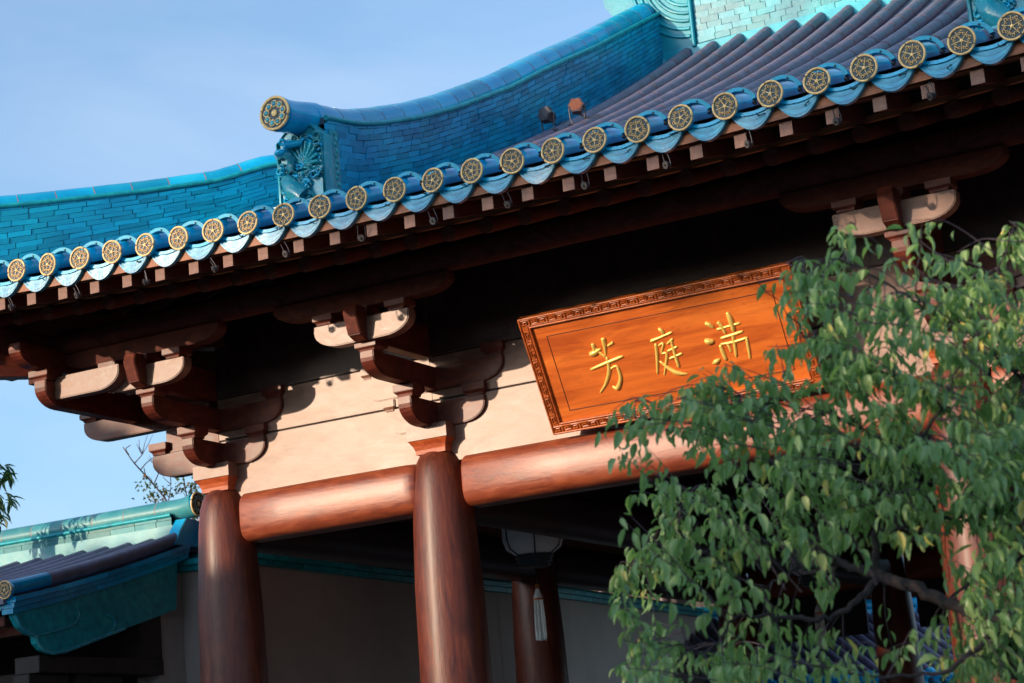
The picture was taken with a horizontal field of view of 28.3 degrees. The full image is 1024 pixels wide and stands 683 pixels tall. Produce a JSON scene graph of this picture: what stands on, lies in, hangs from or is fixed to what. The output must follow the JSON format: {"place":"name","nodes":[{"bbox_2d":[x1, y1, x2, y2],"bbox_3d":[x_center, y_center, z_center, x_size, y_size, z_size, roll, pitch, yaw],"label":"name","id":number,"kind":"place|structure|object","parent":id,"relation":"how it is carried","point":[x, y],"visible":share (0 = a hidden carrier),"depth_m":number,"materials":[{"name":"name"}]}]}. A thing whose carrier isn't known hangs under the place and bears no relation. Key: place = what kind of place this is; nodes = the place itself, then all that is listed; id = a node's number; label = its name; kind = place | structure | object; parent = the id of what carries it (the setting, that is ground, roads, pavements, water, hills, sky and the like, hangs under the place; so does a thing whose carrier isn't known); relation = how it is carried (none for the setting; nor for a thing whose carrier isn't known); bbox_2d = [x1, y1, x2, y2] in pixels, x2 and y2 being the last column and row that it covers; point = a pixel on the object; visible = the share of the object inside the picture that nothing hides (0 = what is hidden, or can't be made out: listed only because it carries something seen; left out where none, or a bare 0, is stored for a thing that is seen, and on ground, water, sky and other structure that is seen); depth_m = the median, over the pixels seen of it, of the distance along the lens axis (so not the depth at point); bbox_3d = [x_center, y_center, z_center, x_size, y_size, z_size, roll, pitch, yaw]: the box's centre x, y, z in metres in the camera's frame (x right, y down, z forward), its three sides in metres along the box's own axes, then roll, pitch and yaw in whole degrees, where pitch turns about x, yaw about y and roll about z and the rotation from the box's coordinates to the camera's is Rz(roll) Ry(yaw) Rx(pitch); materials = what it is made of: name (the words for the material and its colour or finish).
{"place":"outdoors","nodes":[
{"label":"outdoors","id":0,"kind":"place"},
{"bbox_2d":[0,0,612,530],"label":"sky","id":1,"kind":"structure","parent":0,"point":[93,92],"materials":[{"name":"blue"}]},
{"bbox_2d":[0,0,1023,682],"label":"gate hall","id":2,"kind":"structure","parent":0,"point":[330,388],"depth_m":14.17,"materials":[{"name":"brown wood"}]},
{"bbox_2d":[0,260,12,282],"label":"tile lamp","id":3,"kind":"object","parent":2,"relation":"on","point":[6,263],"visible":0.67,"depth_m":13.77,"materials":[{"name":"blue ceramic"}]},
{"bbox_2d":[8,297,15,310],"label":"eave spotlight","id":4,"kind":"object","parent":2,"relation":"attached to","point":[12,306],"visible":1,"depth_m":13.66,"materials":[{"name":"grey metal"}]},
{"bbox_2d":[21,254,43,278],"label":"tile lamp","id":5,"kind":"object","parent":2,"relation":"attached to","point":[30,257],"visible":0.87,"depth_m":13.66,"materials":[{"name":"blue ceramic"}]},
{"bbox_2d":[51,248,72,254],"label":"tile lamp","id":6,"kind":"object","parent":2,"relation":"on","point":[60,251],"visible":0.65,"depth_m":13.55,"materials":[{"name":"blue ceramic"}]},
{"bbox_2d":[73,284,81,298],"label":"eave spotlight","id":7,"kind":"object","parent":2,"relation":"attached to","point":[78,294],"visible":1,"depth_m":13.39,"materials":[{"name":"grey metal"}]},
{"bbox_2d":[83,241,104,248],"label":"tile lamp","id":8,"kind":"object","parent":2,"relation":"on","point":[93,244],"visible":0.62,"depth_m":13.43,"materials":[{"name":"blue ceramic"}]},
{"bbox_2d":[115,235,140,261],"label":"tile lamp","id":9,"kind":"object","parent":2,"relation":"attached to","point":[125,238],"visible":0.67,"depth_m":13.29,"materials":[{"name":"blue ceramic"}]},
{"bbox_2d":[142,270,149,285],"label":"eave spotlight","id":10,"kind":"object","parent":2,"relation":"attached to","point":[146,281],"visible":1,"depth_m":13.13,"materials":[{"name":"grey metal"}]},
{"bbox_2d":[149,228,172,248],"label":"tile lamp","id":11,"kind":"object","parent":2,"relation":"attached to","point":[158,231],"visible":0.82,"depth_m":13.17,"materials":[{"name":"blue ceramic"}]},
{"bbox_2d":[182,221,203,227],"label":"tile lamp","id":12,"kind":"object","parent":2,"relation":"on","point":[191,224],"visible":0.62,"depth_m":13.05,"materials":[{"name":"blue ceramic"}]},
{"bbox_2d":[209,257,218,272],"bbox_3d":[-1.901,-0.482,12.896,0.052,0.098,0.056,-32,-9,-22],"label":"eave spotlight","id":13,"kind":"object","parent":2,"relation":"attached to","point":[215,268],"visible":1,"depth_m":12.88,"materials":[{"name":"grey metal"}]},
{"bbox_2d":[216,214,242,236],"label":"tile lamp","id":14,"kind":"object","parent":2,"relation":"on","point":[227,216],"visible":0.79,"depth_m":12.91,"materials":[{"name":"blue ceramic"}]},
{"bbox_2d":[251,205,278,228],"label":"tile lamp","id":15,"kind":"object","parent":2,"relation":"on","point":[260,208],"visible":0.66,"depth_m":12.80,"materials":[{"name":"blue ceramic"}]},
{"bbox_2d":[280,241,290,257],"bbox_3d":[-1.415,-0.569,12.639,0.052,0.098,0.056,-25,-3,-44],"label":"eave spotlight","id":16,"kind":"object","parent":2,"relation":"attached to","point":[285,253],"visible":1,"depth_m":12.63,"materials":[{"name":"grey metal"}]},
{"bbox_2d":[286,197,317,222],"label":"tile lamp","id":17,"kind":"object","parent":2,"relation":"attached to","point":[293,201],"visible":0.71,"depth_m":12.66,"materials":[{"name":"blue ceramic"}]},
{"bbox_2d":[321,189,346,201],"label":"tile lamp","id":18,"kind":"object","parent":2,"relation":"attached to","point":[331,192],"visible":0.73,"depth_m":12.55,"materials":[{"name":"blue ceramic"}]},
{"bbox_2d":[357,226,365,241],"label":"eave spotlight","id":19,"kind":"object","parent":2,"relation":"attached to","point":[360,238],"visible":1,"depth_m":12.37,"materials":[{"name":"grey metal"}]},
{"bbox_2d":[359,181,388,205],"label":"tile lamp","id":20,"kind":"object","parent":2,"relation":"attached to","point":[367,184],"visible":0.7,"depth_m":12.42,"materials":[{"name":"blue ceramic"}]},
{"bbox_2d":[397,171,425,193],"bbox_3d":[-0.610,-0.939,12.296,0.309,0.193,0.102,-16,-17,42],"label":"tile","id":21,"kind":"object","parent":2,"relation":"on","point":[407,174],"visible":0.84,"depth_m":12.29,"materials":[{"name":"blue ceramic"}]},
{"bbox_2d":[428,208,437,224],"bbox_3d":[-0.476,-0.744,12.152,0.056,0.098,0.052,-25,-4,37],"label":"eave spotlight","id":22,"kind":"object","parent":2,"relation":"attached to","point":[433,220],"visible":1,"depth_m":12.14,"materials":[{"name":"grey metal"}]},
{"bbox_2d":[435,162,464,185],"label":"tile lamp","id":23,"kind":"object","parent":2,"relation":"attached to","point":[444,165],"visible":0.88,"depth_m":12.16,"materials":[{"name":"blue ceramic"}]},
{"bbox_2d":[474,153,506,177],"bbox_3d":[-0.116,-1.034,12.021,0.362,0.194,0.104,-9,-13,27],"label":"tile","id":24,"kind":"object","parent":2,"relation":"on","point":[488,156],"visible":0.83,"depth_m":12.05,"materials":[{"name":"blue ceramic"}]},
{"bbox_2d":[501,192,512,207],"bbox_3d":[-0.029,-0.828,11.915,0.056,0.098,0.052,-12,20,41],"label":"eave spotlight","id":25,"kind":"object","parent":2,"relation":"attached to","point":[507,204],"visible":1,"depth_m":11.91,"materials":[{"name":"grey metal"}]},
{"bbox_2d":[513,142,549,166],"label":"tile lamp","id":26,"kind":"object","parent":2,"relation":"on","point":[522,146],"visible":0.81,"depth_m":11.93,"materials":[{"name":"blue ceramic"}]},
{"bbox_2d":[501,529,562,640],"bbox_3d":[0.168,1.603,16.571,0.523,1.680,0.525,-11,-14,27],"label":"lantern","id":27,"kind":"object","parent":2,"relation":"hanging from","point":[531,551],"visible":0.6,"depth_m":16.41,"materials":[{"name":"fabric"}]},
{"bbox_2d":[537,106,566,131],"bbox_3d":[0.339,-1.792,16.284,0.304,0.205,0.112,-15,-24,38],"label":"floodlight","id":28,"kind":"object","parent":2,"relation":"on","point":[546,114],"visible":0.94,"depth_m":16.29,"materials":[{"name":"grey metal"}]},
{"bbox_2d":[197,519,916,598],"bbox_3d":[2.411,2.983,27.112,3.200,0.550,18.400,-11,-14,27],"label":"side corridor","id":29,"kind":"object","parent":2,"relation":"attached to","point":[913,594],"depth_m":32.40,"materials":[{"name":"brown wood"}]},
{"bbox_2d":[554,132,589,159],"bbox_3d":[0.351,-1.123,11.764,0.362,0.217,0.124,-12,-14,29],"label":"tile lamp","id":30,"kind":"object","parent":2,"relation":"attached to","point":[562,136],"visible":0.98,"depth_m":11.79,"materials":[{"name":"blue ceramic"}]},
{"bbox_2d":[567,97,603,125],"bbox_3d":[0.589,-1.855,16.309,0.304,0.205,0.112,-7,-21,11],"label":"floodlight","id":31,"kind":"object","parent":2,"relation":"on","point":[576,106],"visible":0.98,"depth_m":16.30,"materials":[{"name":"orange metal"}]},
{"bbox_2d":[581,173,589,189],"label":"eave spotlight","id":32,"kind":"object","parent":2,"relation":"attached to","point":[584,185],"visible":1,"depth_m":11.68,"materials":[{"name":"grey metal"}]},
{"bbox_2d":[595,122,630,151],"bbox_3d":[0.577,-1.155,11.684,0.308,0.232,0.116,-16,-17,40],"label":"tile lamp","id":33,"kind":"object","parent":2,"relation":"attached to","point":[604,125],"visible":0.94,"depth_m":11.68,"materials":[{"name":"blue ceramic"}]},
{"bbox_2d":[637,110,676,134],"bbox_3d":[0.823,-1.231,11.530,0.367,0.202,0.120,-13,-15,32],"label":"tile lamp","id":34,"kind":"object","parent":2,"relation":"attached to","point":[649,113],"visible":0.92,"depth_m":11.55,"materials":[{"name":"blue ceramic"}]},
{"bbox_2d":[662,153,671,168],"bbox_3d":[0.870,-1.020,11.462,0.052,0.098,0.055,-13,-10,-34],"label":"eave spotlight","id":35,"kind":"object","parent":2,"relation":"attached to","point":[666,164],"visible":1,"depth_m":11.45,"materials":[{"name":"grey metal"}]},
{"bbox_2d":[517,261,826,434],"bbox_3d":[1.048,0.074,13.203,1.934,0.764,0.602,-11,-14,27],"label":"signboard","id":36,"kind":"object","parent":2,"relation":"attached to","point":[594,364],"visible":0.86,"depth_m":13.14,"materials":[{"name":"brown wood"}]},
{"bbox_2d":[681,99,715,119],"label":"tile lamp","id":37,"kind":"object","parent":2,"relation":"attached to","point":[690,102],"visible":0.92,"depth_m":11.44,"materials":[{"name":"blue ceramic"}]},
{"bbox_2d":[726,87,764,115],"bbox_3d":[1.297,-1.324,11.278,0.362,0.217,0.124,-10,-14,28],"label":"tile lamp","id":38,"kind":"object","parent":2,"relation":"attached to","point":[738,90],"visible":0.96,"depth_m":11.30,"materials":[{"name":"blue ceramic"}]},
{"bbox_2d":[744,130,753,147],"bbox_3d":[1.308,-1.116,11.238,0.052,0.098,0.055,-12,-5,-26],"label":"eave spotlight","id":39,"kind":"object","parent":2,"relation":"attached to","point":[748,144],"visible":1,"depth_m":11.22,"materials":[{"name":"grey metal"}]},
{"bbox_2d":[770,75,808,104],"bbox_3d":[1.522,-1.364,11.196,0.310,0.230,0.116,-17,-17,42],"label":"tile lamp","id":40,"kind":"object","parent":2,"relation":"attached to","point":[796,81],"visible":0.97,"depth_m":11.19,"materials":[{"name":"blue ceramic"}]},
{"bbox_2d":[786,485,837,648],"bbox_3d":[2.840,2.067,19.175,0.523,1.680,0.525,-11,-14,27],"label":"lantern","id":41,"kind":"object","parent":2,"relation":"hanging from","point":[806,579],"visible":0.32,"depth_m":19.03,"materials":[{"name":"fabric"}]},
{"bbox_2d":[832,108,841,125],"bbox_3d":[1.761,-1.217,11.000,0.052,0.098,0.056,-24,9,-31],"label":"eave spotlight","id":42,"kind":"object","parent":2,"relation":"attached to","point":[837,121],"visible":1,"depth_m":10.99,"materials":[{"name":"grey metal"}]},
{"bbox_2d":[817,62,857,88],"bbox_3d":[1.774,-1.437,11.045,0.362,0.194,0.104,-7,-12,30],"label":"tile lamp","id":43,"kind":"object","parent":2,"relation":"attached to","point":[844,70],"visible":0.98,"depth_m":11.06,"materials":[{"name":"blue ceramic"}]},
{"bbox_2d":[863,49,907,75],"bbox_3d":[2.004,-1.490,10.916,0.362,0.217,0.124,-14,-15,29],"label":"tile lamp","id":44,"kind":"object","parent":2,"relation":"attached to","point":[890,55],"visible":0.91,"depth_m":10.94,"materials":[{"name":"blue ceramic"}]},
{"bbox_2d":[925,82,936,100],"bbox_3d":[2.220,-1.325,10.773,0.052,0.098,0.055,-23,-10,-21],"label":"eave spotlight","id":45,"kind":"object","parent":2,"relation":"attached to","point":[931,95],"visible":1,"depth_m":10.76,"materials":[{"name":"grey metal"}]},
{"bbox_2d":[912,35,951,68],"bbox_3d":[2.210,-1.528,10.807,0.292,0.232,0.132,-8,-13,29],"label":"tile lamp","id":46,"kind":"object","parent":2,"relation":"attached to","point":[941,45],"visible":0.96,"depth_m":10.82,"materials":[{"name":"blue ceramic"}]},
{"bbox_2d":[961,21,1005,46],"bbox_3d":[2.481,-1.609,10.687,0.362,0.194,0.103,-10,-14,29],"label":"roof tile","id":47,"kind":"object","parent":2,"relation":"attached to","point":[979,24],"visible":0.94,"depth_m":10.70,"materials":[{"name":"blue ceramic"}]},
{"bbox_2d":[1012,7,1023,13],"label":"tile lamp","id":48,"kind":"object","parent":2,"relation":"attached to","point":[1021,10],"visible":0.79,"depth_m":10.62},
{"bbox_2d":[585,553,948,625],"bbox_3d":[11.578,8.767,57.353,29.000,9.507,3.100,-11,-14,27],"label":"beam","id":49,"kind":"structure","parent":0,"point":[698,604],"depth_m":61.09,"materials":[{"name":"teal wood"}]},
{"bbox_2d":[678,597,956,682],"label":"pavilion","id":50,"kind":"structure","parent":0,"point":[866,661],"depth_m":28.52,"materials":[{"name":"blue tile"}]},
{"label":"ground","id":51,"kind":"structure","parent":0,"visible":0},
{"bbox_2d":[0,464,24,532],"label":"long leaved tree","id":52,"kind":"object","parent":51,"relation":"on","point":[7,474],"visible":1,"depth_m":19.25,"materials":[{"name":"green plant"}]},
{"bbox_2d":[0,492,203,682],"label":"side gatehouse","id":53,"kind":"object","parent":51,"relation":"on","point":[94,598],"visible":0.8,"depth_m":18.30,"materials":[{"name":"teal tile"}]},
{"bbox_2d":[123,435,205,518],"bbox_3d":[-3.768,4.032,23.056,1.162,6.154,0.759,2,-15,-29],"label":"sparse tree","id":54,"kind":"object","parent":51,"relation":"on","point":[154,484],"visible":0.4,"depth_m":23.51,"materials":[{"name":"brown plant"}]},
{"bbox_2d":[177,553,703,682],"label":"courtyard wall","id":55,"kind":"structure","parent":51,"relation":"on","point":[331,622],"depth_m":20.56,"materials":[{"name":"paint"}]},
{"bbox_2d":[595,219,1023,682],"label":"foreground tree","id":56,"kind":"object","parent":51,"relation":"on","point":[998,627],"visible":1,"depth_m":5.86,"materials":[{"name":"green plant"}]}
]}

